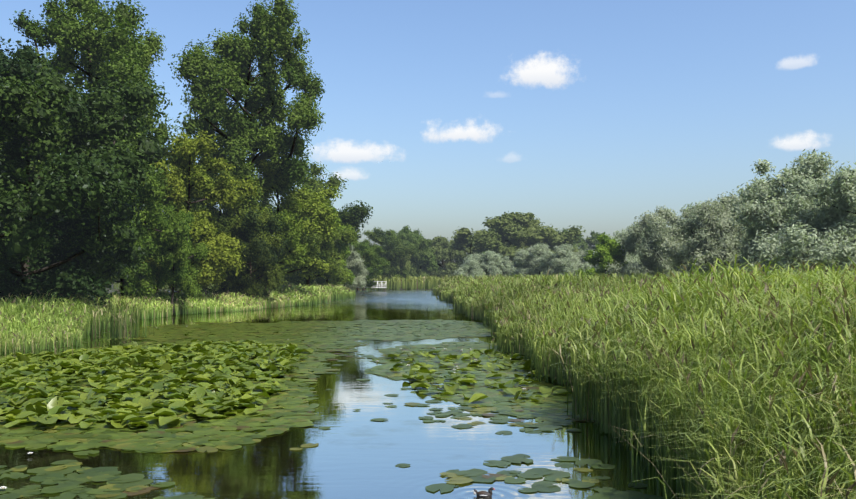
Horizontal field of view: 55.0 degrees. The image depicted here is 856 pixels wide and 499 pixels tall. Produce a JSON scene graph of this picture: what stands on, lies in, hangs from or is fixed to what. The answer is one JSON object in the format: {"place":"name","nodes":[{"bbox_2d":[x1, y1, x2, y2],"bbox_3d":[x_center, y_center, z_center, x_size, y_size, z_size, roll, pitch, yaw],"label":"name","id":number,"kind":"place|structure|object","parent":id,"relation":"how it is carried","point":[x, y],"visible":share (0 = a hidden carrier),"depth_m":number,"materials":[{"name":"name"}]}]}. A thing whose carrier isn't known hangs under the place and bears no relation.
{"place":"outdoors","nodes":[
{"label":"outdoors","id":0,"kind":"place"},
{"bbox_2d":[84,282,432,298],"bbox_3d":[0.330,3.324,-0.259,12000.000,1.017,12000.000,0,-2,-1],"label":"ground","id":1,"kind":"structure","parent":0,"point":[112,289],"depth_m":160.78,"materials":[{"name":"green plant"}]},
{"bbox_2d":[0,138,66,260],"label":"tree","id":2,"kind":"object","parent":1,"relation":"on","point":[35,167],"depth_m":56.58,"materials":[{"name":"green plant"}]},
{"bbox_2d":[5,213,90,300],"bbox_3d":[-23.617,0.289,51.326,5.632,8.422,6.022,2,-2,-44],"label":"tree","id":3,"kind":"object","parent":1,"relation":"on","point":[70,239],"visible":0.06,"depth_m":51.43,"materials":[{"name":"green plant"}]},
{"bbox_2d":[0,37,183,308],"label":"dark tree","id":4,"kind":"object","parent":1,"relation":"on","point":[93,187],"visible":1,"depth_m":44.89,"materials":[{"name":"green plant"}]},
{"bbox_2d":[9,0,178,172],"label":"poplar tree","id":5,"kind":"object","parent":1,"relation":"on","point":[96,51],"visible":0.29,"depth_m":68.31,"materials":[{"name":"green plant"}]},
{"bbox_2d":[56,194,142,299],"bbox_3d":[-23.479,-0.434,57.729,6.930,10.252,6.068,1,-2,-29],"label":"tree","id":6,"kind":"object","parent":1,"relation":"on","point":[104,275],"visible":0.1,"depth_m":57.27,"materials":[{"name":"green plant"}]},
{"bbox_2d":[80,142,190,300],"bbox_3d":[-23.079,-1.671,61.197,9.329,12.938,8.168,-1,-2,32],"label":"tree","id":7,"kind":"object","parent":1,"relation":"on","point":[151,212],"visible":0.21,"depth_m":60.44,"materials":[{"name":"green plant"}]},
{"bbox_2d":[118,143,221,293],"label":"tree","id":8,"kind":"object","parent":1,"relation":"on","point":[209,207],"visible":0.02,"depth_m":84.23,"materials":[{"name":"green plant"}]},
{"bbox_2d":[145,201,210,312],"bbox_3d":[-19.488,0.551,63.431,4.767,8.630,5.445,0,-2,13],"label":"tree","id":9,"kind":"object","parent":1,"relation":"on","point":[181,277],"visible":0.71,"depth_m":62.93,"materials":[{"name":"green plant"}]},
{"bbox_2d":[132,131,263,297],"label":"tree","id":10,"kind":"object","parent":1,"relation":"on","point":[222,254],"visible":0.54,"depth_m":69.00,"materials":[{"name":"green plant"}]},
{"bbox_2d":[164,169,290,297],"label":"tree","id":11,"kind":"object","parent":1,"relation":"on","point":[225,217],"visible":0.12,"depth_m":78.17,"materials":[{"name":"green plant"}]},
{"bbox_2d":[168,0,325,288],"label":"poplar tree","id":12,"kind":"object","parent":1,"relation":"on","point":[226,73],"visible":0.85,"depth_m":81.60,"materials":[{"name":"green plant"}]},
{"bbox_2d":[219,204,286,297],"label":"tree","id":13,"kind":"object","parent":1,"relation":"on","point":[257,262],"visible":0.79,"depth_m":76.84,"materials":[{"name":"green plant"}]},
{"bbox_2d":[216,156,342,288],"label":"tree","id":14,"kind":"object","parent":1,"relation":"on","point":[300,251],"visible":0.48,"depth_m":85.48,"materials":[{"name":"green plant"}]},
{"bbox_2d":[113,274,454,289],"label":"reeds","id":15,"kind":"object","parent":1,"relation":"on","point":[427,282],"visible":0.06,"depth_m":166.90,"materials":[{"name":"plant"}]},
{"bbox_2d":[260,160,372,286],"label":"tree","id":16,"kind":"object","parent":1,"relation":"on","point":[354,216],"visible":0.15,"depth_m":117.71,"materials":[{"name":"green plant"}]},
{"bbox_2d":[279,183,360,286],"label":"tree","id":17,"kind":"object","parent":1,"relation":"on","point":[347,236],"visible":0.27,"depth_m":103.34,"materials":[{"name":"green plant"}]},
{"bbox_2d":[302,207,355,285],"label":"tree","id":18,"kind":"object","parent":1,"relation":"on","point":[346,249],"visible":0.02,"depth_m":117.65,"materials":[{"name":"green plant"}]},
{"bbox_2d":[325,243,368,291],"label":"willow tree","id":19,"kind":"object","parent":1,"relation":"on","point":[356,266],"visible":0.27,"depth_m":123.28,"materials":[{"name":"green plant"}]},
{"bbox_2d":[351,239,391,290],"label":"tree","id":20,"kind":"object","parent":1,"relation":"on","point":[368,255],"visible":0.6,"depth_m":147.74,"materials":[{"name":"green plant"}]},
{"bbox_2d":[358,227,421,282],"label":"tree","id":21,"kind":"object","parent":1,"relation":"on","point":[392,254],"visible":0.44,"depth_m":187.36,"materials":[{"name":"green plant"}]},
{"bbox_2d":[382,244,410,284],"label":"tree","id":22,"kind":"object","parent":1,"relation":"on","point":[404,262],"visible":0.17,"depth_m":196.59,"materials":[{"name":"green plant"}]},
{"bbox_2d":[381,225,426,269],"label":"tree","id":23,"kind":"object","parent":1,"relation":"on","point":[406,234],"visible":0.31,"depth_m":221.60,"materials":[{"name":"green plant"}]},
{"bbox_2d":[408,235,438,277],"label":"tree","id":24,"kind":"object","parent":1,"relation":"on","point":[425,259],"visible":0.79,"depth_m":208.37,"materials":[{"name":"green plant"}]},
{"bbox_2d":[423,235,468,278],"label":"tree","id":25,"kind":"object","parent":1,"relation":"on","point":[448,266],"visible":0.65,"depth_m":237.02,"materials":[{"name":"green plant"}]},
{"bbox_2d":[454,250,518,277],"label":"willow tree","id":26,"kind":"object","parent":1,"relation":"on","point":[497,263],"visible":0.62,"depth_m":163.25,"materials":[{"name":"green plant"}]},
{"bbox_2d":[446,211,585,275],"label":"tree","id":27,"kind":"object","parent":1,"relation":"on","point":[509,234],"visible":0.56,"depth_m":210.03,"materials":[{"name":"green plant"}]},
{"bbox_2d":[509,243,552,278],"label":"willow tree","id":28,"kind":"object","parent":1,"relation":"on","point":[529,262],"visible":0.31,"depth_m":158.82,"materials":[{"name":"green plant"}]},
{"bbox_2d":[538,243,591,278],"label":"willow tree","id":29,"kind":"object","parent":1,"relation":"on","point":[568,261],"visible":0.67,"depth_m":148.91,"materials":[{"name":"green plant"}]},
{"bbox_2d":[560,228,586,252],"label":"tree","id":30,"kind":"object","parent":1,"relation":"on","point":[584,244],"visible":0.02,"depth_m":266.34,"materials":[{"name":"green plant"}]},
{"bbox_2d":[573,248,597,271],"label":"willow tree","id":31,"kind":"object","parent":1,"relation":"on","point":[583,254],"visible":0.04,"depth_m":183.88,"materials":[{"name":"green plant"}]},
{"bbox_2d":[579,230,601,250],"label":"tree","id":32,"kind":"object","parent":1,"relation":"on","point":[592,241],"visible":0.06,"depth_m":270.23,"materials":[{"name":"green plant"}]},
{"bbox_2d":[575,232,631,279],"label":"tree","id":33,"kind":"object","parent":1,"relation":"on","point":[608,250],"visible":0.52,"depth_m":94.54,"materials":[{"name":"green plant"}]},
{"bbox_2d":[595,238,639,269],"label":"willow tree","id":34,"kind":"object","parent":1,"relation":"on","point":[630,258],"visible":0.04,"depth_m":116.96,"materials":[{"name":"green plant"}]},
{"bbox_2d":[587,224,655,269],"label":"willow tree","id":35,"kind":"object","parent":1,"relation":"on","point":[618,235],"visible":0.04,"depth_m":139.36,"materials":[{"name":"green plant"}]},
{"bbox_2d":[603,205,703,280],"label":"willow tree","id":36,"kind":"object","parent":1,"relation":"on","point":[649,254],"visible":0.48,"depth_m":90.84,"materials":[{"name":"green plant"}]},
{"bbox_2d":[642,201,704,271],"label":"willow tree","id":37,"kind":"object","parent":1,"relation":"on","point":[688,208],"visible":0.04,"depth_m":110.11,"materials":[{"name":"green plant"}]},
{"bbox_2d":[657,192,772,278],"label":"willow tree","id":38,"kind":"object","parent":1,"relation":"on","point":[724,243],"visible":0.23,"depth_m":71.71,"materials":[{"name":"green plant"}]},
{"bbox_2d":[693,178,793,234],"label":"willow tree","id":39,"kind":"object","parent":1,"relation":"on","point":[745,194],"depth_m":94.50,"materials":[{"name":"green plant"}]},
{"bbox_2d":[722,149,855,278],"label":"willow tree","id":40,"kind":"object","parent":1,"relation":"on","point":[763,208],"visible":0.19,"depth_m":59.54,"materials":[{"name":"green plant"}]},
{"bbox_2d":[745,161,855,277],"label":"willow tree","id":41,"kind":"object","parent":1,"relation":"on","point":[836,242],"visible":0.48,"depth_m":52.45,"materials":[{"name":"green plant"}]},
{"bbox_2d":[0,290,700,498],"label":"water","id":42,"kind":"structure","parent":0,"point":[357,454],"depth_m":14.75,"materials":[{"name":"blue liquid"}]},
{"bbox_2d":[0,325,83,358],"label":"reeds","id":43,"kind":"object","parent":42,"relation":"in","point":[37,343],"visible":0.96,"depth_m":31.13,"materials":[{"name":"green plant"}]},
{"bbox_2d":[0,283,355,353],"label":"reeds","id":44,"kind":"object","parent":42,"relation":"on","point":[78,316],"visible":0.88,"depth_m":43.05,"materials":[{"name":"green plant"}]},
{"bbox_2d":[0,327,530,489],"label":"water lily flowers","id":45,"kind":"object","parent":42,"relation":"on","point":[3,487],"visible":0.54,"depth_m":26.59,"materials":[{"name":"white plant"}]},
{"bbox_2d":[0,319,668,498],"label":"lily pads","id":46,"kind":"object","parent":42,"relation":"in","point":[98,413],"visible":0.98,"depth_m":21.17,"materials":[{"name":"green plant"}]},
{"bbox_2d":[357,281,386,291],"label":"dock","id":47,"kind":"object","parent":42,"relation":"in","point":[377,286],"depth_m":150.67,"materials":[{"name":"white paint"}]},
{"bbox_2d":[473,487,494,497],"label":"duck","id":48,"kind":"object","parent":42,"relation":"on","point":[489,493],"visible":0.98,"depth_m":11.61,"materials":[{"name":"grey"}]},
{"bbox_2d":[431,253,855,498],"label":"reeds","id":49,"kind":"object","parent":42,"relation":"on","point":[719,385],"visible":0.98,"depth_m":13.06,"materials":[{"name":"green plant"}]},
{"bbox_2d":[314,141,392,162],"bbox_3d":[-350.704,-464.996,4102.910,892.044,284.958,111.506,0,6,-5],"label":"cloud","id":50,"kind":"structure","parent":0,"point":[344,152],"depth_m":4052.89,"materials":[{"name":"white"}]},
{"bbox_2d":[335,161,381,179],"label":"cloud","id":51,"kind":"structure","parent":0,"point":[351,174],"depth_m":4106.49,"materials":[{"name":"white"}]},
{"bbox_2d":[0,0,855,266],"label":"sky","id":52,"kind":"structure","parent":0,"point":[672,104],"materials":[{"name":"blue"}]},
{"bbox_2d":[424,121,494,140],"bbox_3d":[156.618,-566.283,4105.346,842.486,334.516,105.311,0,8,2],"label":"cloud","id":53,"kind":"structure","parent":0,"point":[471,132],"depth_m":4057.84,"materials":[{"name":"white"}]},
{"bbox_2d":[511,53,567,87],"bbox_3d":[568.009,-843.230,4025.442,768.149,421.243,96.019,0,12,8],"label":"cloud","id":54,"kind":"structure","parent":0,"point":[544,71],"depth_m":3982.35,"materials":[{"name":"white"}]},
{"bbox_2d":[781,58,810,68],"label":"cloud","id":55,"kind":"structure","parent":0,"point":[794,64],"depth_m":3724.05,"materials":[{"name":"white"}]},
{"bbox_2d":[775,131,819,149],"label":"cloud","id":56,"kind":"structure","parent":0,"point":[805,141],"depth_m":3756.42,"materials":[{"name":"white"}]}
]}

